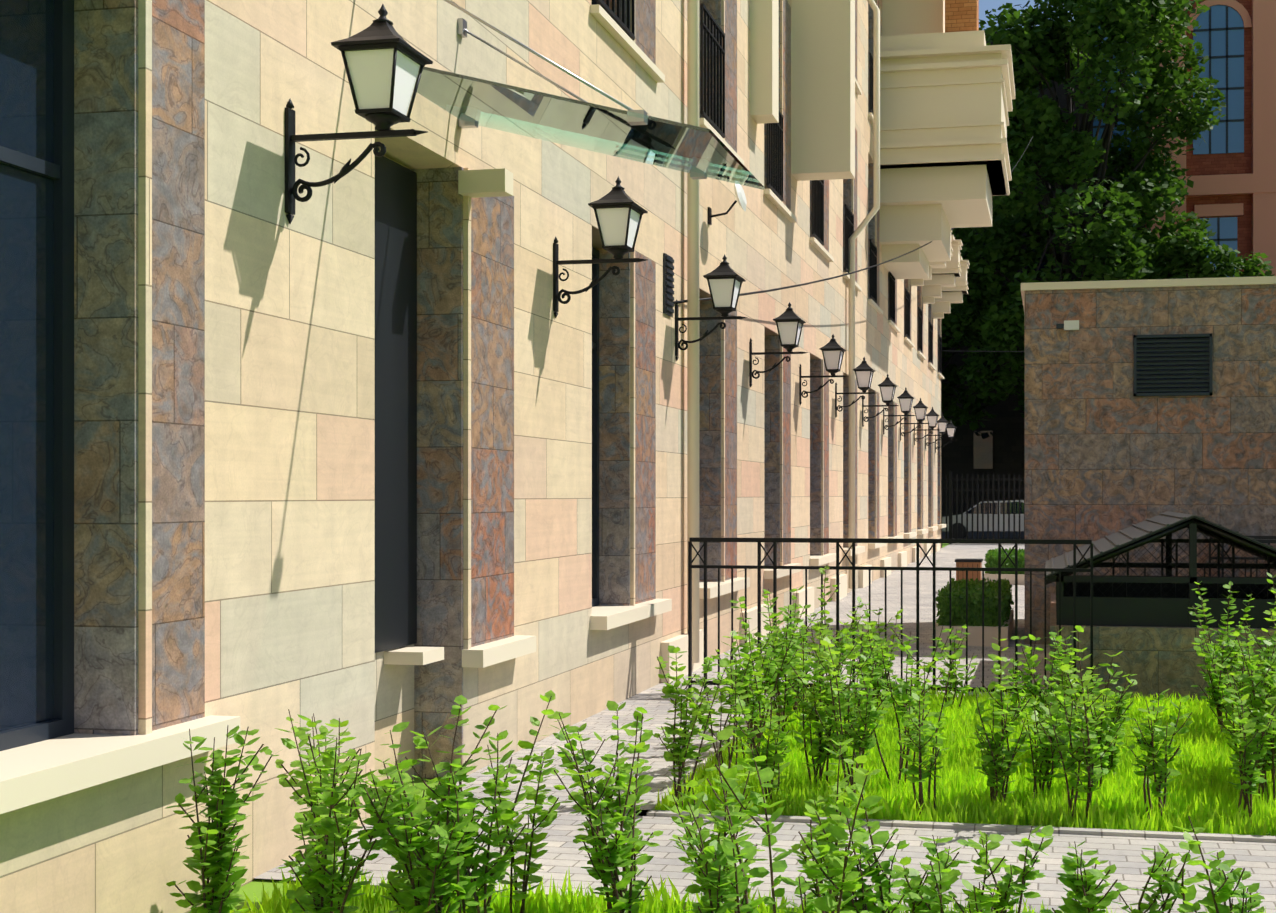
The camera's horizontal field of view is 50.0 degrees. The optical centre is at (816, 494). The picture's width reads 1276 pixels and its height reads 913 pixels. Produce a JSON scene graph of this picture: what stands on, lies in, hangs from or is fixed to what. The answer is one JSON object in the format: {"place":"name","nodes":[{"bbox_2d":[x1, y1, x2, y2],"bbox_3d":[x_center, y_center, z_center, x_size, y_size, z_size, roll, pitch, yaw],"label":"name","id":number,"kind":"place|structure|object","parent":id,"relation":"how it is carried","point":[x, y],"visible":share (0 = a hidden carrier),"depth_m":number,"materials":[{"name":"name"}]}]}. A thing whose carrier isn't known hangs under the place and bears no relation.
{"place":"outdoors","nodes":[
{"label":"outdoors","id":0,"kind":"place"},
{"bbox_2d":[188,543,1275,912],"bbox_3d":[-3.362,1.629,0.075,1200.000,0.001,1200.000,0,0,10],"label":"ground","id":1,"kind":"structure","parent":0,"point":[258,887],"depth_m":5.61,"materials":[{"name":"green plant"}]},
{"bbox_2d":[0,0,941,912],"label":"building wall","id":2,"kind":"structure","parent":1,"relation":"on","point":[290,466],"depth_m":7.17,"materials":[{"name":"beige stone"}]},
{"bbox_2d":[0,0,598,750],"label":"facade frames","id":3,"kind":"structure","parent":2,"relation":"attached to","point":[60,174],"depth_m":4.95,"materials":[{"name":"black metal"}]},
{"bbox_2d":[285,4,432,223],"bbox_3d":[-2.014,-1.666,5.899,0.678,0.950,0.314,0,0,10],"label":"wall lamp","id":4,"kind":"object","parent":2,"relation":"attached to","point":[385,61],"depth_m":5.84,"materials":[{"name":"black metal"}]},
{"bbox_2d":[375,156,416,652],"bbox_3d":[-2.389,-0.496,7.267,0.050,2.690,0.925,0,0,10],"label":"window","id":5,"kind":"structure","parent":2,"relation":"in","point":[395,405],"depth_m":7.47,"materials":[{"name":"black glass"}]},
{"bbox_2d":[0,0,941,731],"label":"stone pilaster","id":6,"kind":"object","parent":2,"relation":"attached to","point":[178,360],"depth_m":5.21,"materials":[{"name":"brown stone"}]},
{"bbox_2d":[74,0,939,778],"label":"facade reveals","id":7,"kind":"object","parent":2,"relation":"attached to","point":[104,366],"visible":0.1,"depth_m":7.71,"materials":[{"name":"stone"}]},
{"bbox_2d":[0,0,1014,813],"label":"trim","id":8,"kind":"structure","parent":2,"relation":"attached to","point":[942,108],"depth_m":17.40,"materials":[{"name":"beige stone"}]},
{"bbox_2d":[414,0,763,189],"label":"glass canopy","id":9,"kind":"object","parent":2,"relation":"attached to","point":[695,152],"visible":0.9,"depth_m":6.88,"materials":[{"name":"clear glass"}]},
{"bbox_2d":[553,176,647,317],"bbox_3d":[-1.455,-1.666,9.081,0.678,0.950,0.314,0,0,10],"label":"wall lamp","id":10,"kind":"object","parent":2,"relation":"attached to","point":[619,211],"depth_m":9.01,"materials":[{"name":"black metal"}]},
{"bbox_2d":[663,253,673,316],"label":"wall vent","id":11,"kind":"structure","parent":2,"relation":"attached to","point":[668,285],"depth_m":11.74,"materials":[{"name":"grey metal"}]},
{"bbox_2d":[675,254,747,360],"bbox_3d":[-0.940,-1.666,12.016,0.678,0.950,0.314,0,0,10],"label":"wall lamp","id":12,"kind":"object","parent":2,"relation":"attached to","point":[725,281],"depth_m":11.93,"materials":[{"name":"black metal"}]},
{"bbox_2d":[708,184,746,224],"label":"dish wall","id":13,"kind":"structure","parent":2,"relation":"attached to","point":[740,195],"depth_m":13.15,"materials":[{"name":"white plastic"}]},
{"bbox_2d":[595,0,941,373],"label":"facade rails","id":14,"kind":"object","parent":2,"relation":"attached to","point":[774,183],"visible":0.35,"depth_m":16.27,"materials":[{"name":"black metal"}]},
{"bbox_2d":[749,302,807,386],"bbox_3d":[-0.421,-1.666,14.970,0.678,0.950,0.314,0,0,10],"label":"wall lamp","id":15,"kind":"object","parent":2,"relation":"attached to","point":[789,322],"depth_m":14.88,"materials":[{"name":"black metal"}]},
{"bbox_2d":[660,538,939,682],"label":"pier plinths","id":16,"kind":"object","parent":2,"relation":"attached to","point":[680,642],"visible":0.62,"depth_m":15.35,"materials":[{"name":"beige stone"}]},
{"bbox_2d":[799,334,847,404],"bbox_3d":[0.098,-1.666,17.925,0.678,0.950,0.314,0,0,10],"label":"wall lamp","id":17,"kind":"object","parent":2,"relation":"attached to","point":[833,350],"depth_m":17.83,"materials":[{"name":"black metal"}]},
{"bbox_2d":[673,137,1032,351],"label":"cables","id":18,"kind":"object","parent":2,"relation":"attached to","point":[709,298],"visible":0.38,"depth_m":17.89,"materials":[{"name":"black metal"}]},
{"bbox_2d":[835,357,874,416],"bbox_3d":[0.616,-1.666,20.880,0.678,0.950,0.314,0,0,10],"label":"wall lamp","id":19,"kind":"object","parent":2,"relation":"attached to","point":[864,371],"depth_m":20.79,"materials":[{"name":"black metal"}]},
{"bbox_2d":[862,374,898,426],"bbox_3d":[1.135,-1.666,23.835,0.678,0.950,0.314,0,0,10],"label":"wall lamp","id":20,"kind":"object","parent":2,"relation":"attached to","point":[887,386],"depth_m":23.75,"materials":[{"name":"black metal"}]},
{"bbox_2d":[883,388,915,433],"bbox_3d":[1.654,-1.666,26.790,0.678,0.950,0.314,0,0,10],"label":"wall lamp","id":21,"kind":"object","parent":2,"relation":"attached to","point":[905,398],"depth_m":26.69,"materials":[{"name":"black metal"}]},
{"bbox_2d":[900,398,929,440],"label":"wall lamp","id":22,"kind":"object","parent":2,"relation":"attached to","point":[920,408],"depth_m":29.65,"materials":[{"name":"black metal"}]},
{"bbox_2d":[914,406,939,444],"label":"wall lamp","id":23,"kind":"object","parent":2,"relation":"attached to","point":[932,415],"depth_m":32.60,"materials":[{"name":"black metal"}]},
{"bbox_2d":[925,414,948,448],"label":"wall lamp","id":24,"kind":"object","parent":2,"relation":"attached to","point":[942,422],"depth_m":35.56,"materials":[{"name":"black metal"}]},
{"bbox_2d":[935,421,956,452],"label":"wall lamp","id":25,"kind":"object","parent":2,"relation":"attached to","point":[951,428],"depth_m":38.52,"materials":[{"name":"black metal"}]},
{"bbox_2d":[945,0,978,31],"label":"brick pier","id":26,"kind":"structure","parent":2,"relation":"on","point":[961,15],"depth_m":25.61,"materials":[{"name":"orange brick"}]},
{"bbox_2d":[164,565,1275,912],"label":"shrubs","id":27,"kind":"object","parent":1,"relation":"on","point":[436,869],"visible":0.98,"depth_m":4.93,"materials":[{"name":"green plant"}]},
{"bbox_2d":[354,706,1275,912],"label":"kerbs","id":28,"kind":"structure","parent":1,"relation":"on","point":[648,809],"depth_m":6.49,"materials":[{"name":"grey concrete"}]},
{"bbox_2d":[942,175,1016,430],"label":"tree","id":29,"kind":"object","parent":1,"relation":"on","point":[951,374],"visible":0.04,"depth_m":65.30,"materials":[{"name":"green plant"}]},
{"bbox_2d":[1025,284,1275,643],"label":"building wall","id":30,"kind":"structure","parent":1,"relation":"on","point":[1107,452],"depth_m":14.42,"materials":[{"name":"stone"}]},
{"bbox_2d":[1056,320,1211,395],"bbox_3d":[3.385,-1.461,14.393,1.620,0.820,0.060,0,0,10],"label":"vent grille","id":31,"kind":"object","parent":30,"relation":"attached to","point":[1172,364],"visible":1,"depth_m":14.32,"materials":[{"name":"grey metal"}]},
{"bbox_2d":[1021,276,1275,313],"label":"roof coping","id":32,"kind":"object","parent":30,"relation":"on","point":[1222,281],"visible":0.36,"depth_m":14.36,"materials":[{"name":"beige stone"}]},
{"bbox_2d":[1050,593,1275,699],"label":"stair plinth","id":33,"kind":"structure","parent":1,"relation":"on","point":[1159,660],"depth_m":10.80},
{"bbox_2d":[1045,511,1275,628],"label":"stair cover","id":34,"kind":"object","parent":33,"relation":"on","point":[1167,599],"visible":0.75,"depth_m":10.93,"materials":[{"name":"black metal"}]},
{"bbox_2d":[254,543,1275,912],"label":"paving","id":35,"kind":"structure","parent":0,"point":[560,857],"depth_m":6.42,"materials":[{"name":"grey stone"}]},
{"bbox_2d":[688,537,1092,694],"bbox_3d":[0.554,0.989,10.758,3.240,1.280,0.040,0,0,10],"label":"terrace fence","id":36,"kind":"object","parent":35,"relation":"on","point":[853,567],"visible":0.67,"depth_m":10.72,"materials":[{"name":"black metal"}]},
{"bbox_2d":[955,559,982,580],"bbox_3d":[2.536,1.349,22.391,0.440,0.560,0.440,0,0,10],"label":"trash bin","id":37,"kind":"object","parent":35,"relation":"on","point":[972,563],"visible":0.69,"depth_m":22.19,"materials":[{"name":"brown wood"}]},
{"bbox_2d":[936,573,1024,646],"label":"planters","id":38,"kind":"object","parent":35,"relation":"on","point":[975,635],"visible":0.43,"depth_m":14.44,"materials":[{"name":"beige paint"}]},
{"bbox_2d":[936,547,1024,626],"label":"planter hedges","id":39,"kind":"object","parent":38,"relation":"on","point":[958,602],"visible":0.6,"depth_m":14.55,"materials":[{"name":"green plant"}]},
{"bbox_2d":[942,471,1024,543],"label":"fence","id":40,"kind":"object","parent":35,"relation":"on","point":[950,479],"depth_m":44.19,"materials":[{"name":"black metal"}]},
{"bbox_2d":[942,531,1023,538],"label":"road","id":41,"kind":"structure","parent":0,"point":[990,535],"depth_m":53.73,"materials":[{"name":"grey asphalt"}]},
{"bbox_2d":[942,500,1023,538],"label":"car","id":42,"kind":"object","parent":41,"relation":"on","point":[990,517],"visible":0.31,"depth_m":48.74,"materials":[{"name":"grey paint"}]},
{"bbox_2d":[942,0,1225,417],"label":"tree","id":43,"kind":"object","parent":41,"relation":"on","point":[1080,232],"visible":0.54,"depth_m":54.55,"materials":[{"name":"green plant"}]},
{"bbox_2d":[1130,211,1274,279],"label":"tree","id":44,"kind":"object","parent":41,"relation":"on","point":[1189,259],"visible":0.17,"depth_m":53.08,"materials":[{"name":"green plant"}]},
{"bbox_2d":[979,0,1074,29],"label":"sky","id":45,"kind":"structure","parent":0,"point":[984,5],"materials":[{"name":"blue"}]},
{"bbox_2d":[942,31,1144,516],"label":"dark building","id":46,"kind":"structure","parent":0,"point":[1006,425],"depth_m":70.93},
{"bbox_2d":[974,242,1046,468],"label":"dark windows","id":47,"kind":"structure","parent":46,"relation":"in","point":[983,449],"depth_m":70.96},
{"bbox_2d":[1093,0,1275,276],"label":"pink building","id":48,"kind":"structure","parent":0,"point":[1258,183],"depth_m":62.96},
{"bbox_2d":[1093,6,1243,246],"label":"pink building frames","id":49,"kind":"structure","parent":48,"relation":"attached to","point":[1227,88],"depth_m":63.04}
]}

